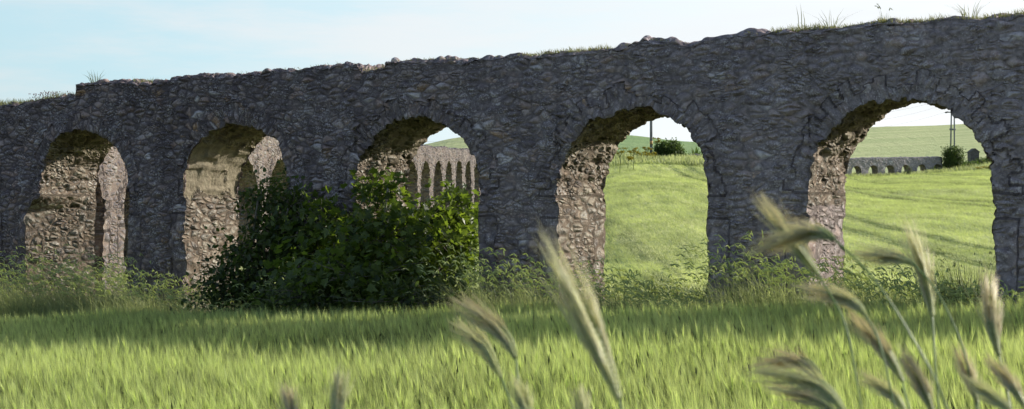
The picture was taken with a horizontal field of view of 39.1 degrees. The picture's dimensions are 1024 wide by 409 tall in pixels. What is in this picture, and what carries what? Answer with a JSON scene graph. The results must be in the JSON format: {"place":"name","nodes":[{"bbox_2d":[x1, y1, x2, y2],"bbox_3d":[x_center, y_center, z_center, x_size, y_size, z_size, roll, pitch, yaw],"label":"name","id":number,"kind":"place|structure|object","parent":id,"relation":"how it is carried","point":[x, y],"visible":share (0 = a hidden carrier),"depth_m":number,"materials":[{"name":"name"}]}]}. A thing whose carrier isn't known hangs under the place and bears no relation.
{"place":"outdoors","nodes":[
{"label":"outdoors","id":0,"kind":"place"},
{"bbox_2d":[0,0,1023,144],"label":"sky","id":1,"kind":"structure","parent":0,"point":[47,46],"materials":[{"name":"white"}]},
{"bbox_2d":[124,124,1002,408],"bbox_3d":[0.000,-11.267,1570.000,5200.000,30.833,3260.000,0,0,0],"label":"ground","id":2,"kind":"structure","parent":0,"point":[906,140],"depth_m":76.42,"materials":[{"name":"green plant"}]},
{"bbox_2d":[274,380,300,408],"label":"wild barley ear","id":3,"kind":"object","parent":2,"relation":"on","point":[286,402],"visible":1,"depth_m":1.20},
{"bbox_2d":[94,136,480,298],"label":"aqueduct","id":4,"kind":"object","parent":2,"relation":"on","point":[437,165],"visible":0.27,"depth_m":54.13,"materials":[{"name":"beige stone"}]},
{"bbox_2d":[275,285,328,313],"bbox_3d":[-4.050,2.146,28.065,1.160,1.250,1.233,0,0,44],"label":"grass clump","id":5,"kind":"object","parent":2,"relation":"on","point":[297,299],"visible":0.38,"depth_m":27.84,"materials":[{"name":"green plant"}]},
{"bbox_2d":[171,159,479,321],"bbox_3d":[-3.744,1.020,28.093,3.026,3.917,7.129,0,0,-43],"label":"bramble bush","id":6,"kind":"object","parent":2,"relation":"on","point":[254,270],"visible":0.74,"depth_m":29.23,"materials":[{"name":"green plant"}]},
{"bbox_2d":[324,364,355,408],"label":"wild barley ear","id":7,"kind":"object","parent":2,"relation":"on","point":[338,398],"visible":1,"depth_m":1.20},
{"bbox_2d":[261,167,479,313],"bbox_3d":[-2.137,0.997,29.133,5.913,3.596,4.723,0,0,-33],"label":"fig tree","id":8,"kind":"object","parent":2,"relation":"on","point":[418,232],"visible":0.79,"depth_m":28.48,"materials":[{"name":"green plant"}]},
{"bbox_2d":[448,317,512,408],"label":"wild barley ear","id":9,"kind":"object","parent":2,"relation":"on","point":[478,342],"visible":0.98,"depth_m":1.28},
{"bbox_2d":[445,290,519,402],"bbox_3d":[-0.005,0.996,1.208,0.031,1.842,0.178,0,0,-30],"label":"wild barley ear","id":10,"kind":"object","parent":2,"relation":"on","point":[498,330],"visible":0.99,"depth_m":1.24},
{"bbox_2d":[467,262,543,308],"bbox_3d":[-0.103,1.848,27.172,1.566,1.469,1.550,0,0,0],"label":"grass clump","id":11,"kind":"object","parent":2,"relation":"on","point":[531,267],"visible":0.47,"depth_m":27.23,"materials":[{"name":"green plant"}]},
{"bbox_2d":[0,13,1023,314],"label":"aqueduct","id":12,"kind":"object","parent":2,"relation":"on","point":[786,119],"visible":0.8,"depth_m":27.79,"materials":[{"name":"grey stone"}]},
{"bbox_2d":[32,91,68,100],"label":"flowering plant","id":13,"kind":"object","parent":12,"relation":"on","point":[45,94],"visible":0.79,"depth_m":35.35,"materials":[{"name":"green plant"}]},
{"bbox_2d":[85,69,106,82],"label":"spiky plant","id":14,"kind":"object","parent":12,"relation":"on","point":[91,81],"visible":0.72,"depth_m":34.59,"materials":[{"name":"green plant"}]},
{"bbox_2d":[0,6,1023,104],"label":"dry grass","id":15,"kind":"structure","parent":12,"relation":"on","point":[797,29],"depth_m":24.93,"materials":[{"name":"green plant"}]},
{"bbox_2d":[796,3,804,26],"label":"thin weed","id":16,"kind":"object","parent":12,"relation":"on","point":[801,19],"visible":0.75,"depth_m":24.95,"materials":[{"name":"green plant"}]},
{"bbox_2d":[816,10,854,27],"bbox_3d":[5.528,-3.184,24.645,1.026,0.407,0.681,0,0,0],"label":"spiky plant","id":17,"kind":"object","parent":12,"relation":"on","point":[831,22],"visible":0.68,"depth_m":24.74,"materials":[{"name":"green plant"}]},
{"bbox_2d":[953,0,980,16],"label":"spiky plant","id":18,"kind":"object","parent":12,"relation":"on","point":[968,10],"visible":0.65,"depth_m":23.44,"materials":[{"name":"green plant"}]},
{"bbox_2d":[0,289,1023,408],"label":"barley crop","id":19,"kind":"object","parent":2,"relation":"on","point":[187,360],"visible":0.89,"depth_m":14.82,"materials":[{"name":"green plant"}]},
{"bbox_2d":[0,231,1023,344],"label":"tall grass","id":20,"kind":"structure","parent":2,"relation":"on","point":[11,305],"depth_m":26.11,"materials":[{"name":"green plant"}]},
{"bbox_2d":[502,374,533,408],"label":"wild barley ear","id":21,"kind":"object","parent":2,"relation":"on","point":[525,401],"visible":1,"depth_m":1.14},
{"bbox_2d":[530,223,622,408],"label":"wild barley ear","id":22,"kind":"object","parent":2,"relation":"on","point":[589,327],"visible":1,"depth_m":0.84},
{"bbox_2d":[569,384,592,408],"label":"wild barley ear","id":23,"kind":"object","parent":2,"relation":"on","point":[584,402],"visible":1,"depth_m":1.15},
{"bbox_2d":[615,147,627,162],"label":"fennel","id":24,"kind":"object","parent":2,"relation":"on","point":[621,151],"visible":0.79,"depth_m":119.94,"materials":[{"name":"green plant"}]},
{"bbox_2d":[626,147,638,168],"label":"fennel","id":25,"kind":"object","parent":2,"relation":"on","point":[633,150],"visible":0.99,"depth_m":124.04,"materials":[{"name":"green plant"}]},
{"bbox_2d":[636,151,656,156],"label":"wild flowers","id":26,"kind":"object","parent":2,"relation":"on","point":[648,154],"visible":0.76,"depth_m":147.29,"materials":[{"name":"yellow plant"}]},
{"bbox_2d":[650,121,652,152],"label":"utility pole","id":27,"kind":"object","parent":2,"relation":"on","point":[651,133],"visible":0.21,"depth_m":151.89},
{"bbox_2d":[653,137,660,144],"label":"fennel","id":28,"kind":"object","parent":2,"relation":"on","point":[658,141],"visible":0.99,"depth_m":149.72,"materials":[{"name":"green plant"}]},
{"bbox_2d":[651,137,688,156],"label":"round bush","id":29,"kind":"object","parent":2,"relation":"on","point":[670,147],"visible":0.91,"depth_m":149.38,"materials":[{"name":"green plant"}]},
{"bbox_2d":[641,282,706,307],"bbox_3d":[3.312,1.935,26.770,1.998,0.980,1.979,0,0,0],"label":"grass clump","id":30,"kind":"object","parent":2,"relation":"on","point":[671,292],"visible":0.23,"depth_m":26.84,"materials":[{"name":"green plant"}]},
{"bbox_2d":[709,256,789,300],"bbox_3d":[4.091,1.601,24.554,1.490,1.468,1.638,0,0,0],"label":"grass clump","id":31,"kind":"object","parent":2,"relation":"on","point":[717,267],"visible":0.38,"depth_m":24.43,"materials":[{"name":"green plant"}]},
{"bbox_2d":[741,340,836,407],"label":"wild barley ear","id":32,"kind":"object","parent":2,"relation":"on","point":[801,360],"visible":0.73,"depth_m":1.40},
{"bbox_2d":[744,357,845,408],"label":"wild barley ear","id":33,"kind":"object","parent":2,"relation":"on","point":[819,384],"visible":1,"depth_m":1.03},
{"bbox_2d":[758,379,835,408],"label":"wild barley ear","id":34,"kind":"object","parent":2,"relation":"on","point":[802,395],"visible":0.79,"depth_m":1.29},
{"bbox_2d":[748,189,861,408],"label":"wild barley ear","id":35,"kind":"object","parent":2,"relation":"on","point":[804,256],"visible":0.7,"depth_m":1.14},
{"bbox_2d":[740,214,947,408],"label":"wild barley ear","id":36,"kind":"object","parent":2,"relation":"on","point":[804,234],"visible":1,"depth_m":1.08},
{"bbox_2d":[793,277,895,408],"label":"wild barley ear","id":37,"kind":"object","parent":2,"relation":"on","point":[844,298],"visible":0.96,"depth_m":1.18},
{"bbox_2d":[831,265,915,310],"bbox_3d":[6.139,1.603,24.470,1.490,1.270,1.572,0,0,-23],"label":"grass clump","id":38,"kind":"object","parent":2,"relation":"on","point":[880,280],"visible":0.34,"depth_m":24.29,"materials":[{"name":"green plant"}]},
{"bbox_2d":[843,310,910,408],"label":"wild barley ear","id":39,"kind":"object","parent":2,"relation":"on","point":[866,333],"visible":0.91,"depth_m":1.16},
{"bbox_2d":[854,368,905,408],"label":"wild barley ear","id":40,"kind":"object","parent":2,"relation":"on","point":[881,386],"visible":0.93,"depth_m":1.14},
{"bbox_2d":[847,156,942,175],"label":"aqueduct","id":41,"kind":"object","parent":2,"relation":"on","point":[863,165],"visible":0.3,"depth_m":198.87,"materials":[{"name":"grey stone"}]},
{"bbox_2d":[906,165,911,174],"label":"sapling","id":42,"kind":"object","parent":2,"relation":"on","point":[908,171],"visible":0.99,"depth_m":191.92,"materials":[{"name":"green plant"}]},
{"bbox_2d":[844,243,976,408],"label":"wild barley ear","id":43,"kind":"object","parent":2,"relation":"on","point":[888,257],"visible":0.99,"depth_m":1.34},
{"bbox_2d":[894,337,934,408],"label":"wild barley ear","id":44,"kind":"object","parent":2,"relation":"on","point":[923,389],"visible":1,"depth_m":1.19},
{"bbox_2d":[893,210,939,408],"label":"wild barley ear","id":45,"kind":"object","parent":2,"relation":"on","point":[927,288],"visible":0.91,"depth_m":1.34},
{"bbox_2d":[945,111,955,149],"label":"utility pole","id":46,"kind":"object","parent":2,"relation":"on","point":[951,128],"visible":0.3,"depth_m":221.90,"materials":[{"name":"wood"}]},
{"bbox_2d":[940,144,967,169],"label":"round bush","id":47,"kind":"object","parent":2,"relation":"on","point":[953,156],"visible":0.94,"depth_m":202.00,"materials":[{"name":"green plant"}]},
{"bbox_2d":[926,246,995,307],"bbox_3d":[7.362,1.425,23.634,1.724,1.506,1.634,0,0,-37],"label":"grass clump","id":48,"kind":"object","parent":2,"relation":"on","point":[957,281],"visible":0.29,"depth_m":23.52,"materials":[{"name":"green plant"}]},
{"bbox_2d":[950,339,981,408],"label":"wild barley ear","id":49,"kind":"object","parent":2,"relation":"on","point":[962,369],"visible":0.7,"depth_m":1.24},
{"bbox_2d":[962,158,980,166],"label":"thicket","id":50,"kind":"object","parent":2,"relation":"on","point":[971,163],"visible":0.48,"depth_m":204.52,"materials":[{"name":"green plant"}]},
{"bbox_2d":[966,148,979,162],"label":"stone hut","id":51,"kind":"object","parent":2,"relation":"on","point":[973,154],"visible":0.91,"depth_m":215.20,"materials":[{"name":"grey stone"}]},
{"bbox_2d":[972,157,988,163],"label":"thicket","id":52,"kind":"object","parent":2,"relation":"on","point":[982,161],"visible":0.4,"depth_m":213.61,"materials":[{"name":"green plant"}]},
{"bbox_2d":[961,373,1011,408],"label":"wild barley ear","id":53,"kind":"object","parent":2,"relation":"on","point":[982,390],"visible":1,"depth_m":0.98},
{"bbox_2d":[968,266,1010,405],"bbox_3d":[0.414,0.976,1.207,0.035,1.847,0.151,0,0,0],"label":"wild barley ear","id":54,"kind":"object","parent":2,"relation":"on","point":[993,325],"visible":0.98,"depth_m":1.24},
{"bbox_2d":[979,351,1023,407],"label":"wild barley ear","id":55,"kind":"object","parent":2,"relation":"on","point":[1007,381],"visible":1,"depth_m":1.14},
{"bbox_2d":[690,146,701,154],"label":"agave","id":56,"kind":"object","parent":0,"point":[696,151],"visible":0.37,"depth_m":155.74,"materials":[{"name":"green plant"}]},
{"bbox_2d":[609,149,990,176],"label":"rough grass","id":57,"kind":"structure","parent":0,"point":[692,160],"depth_m":141.05,"materials":[{"name":"green plant"}]}
]}

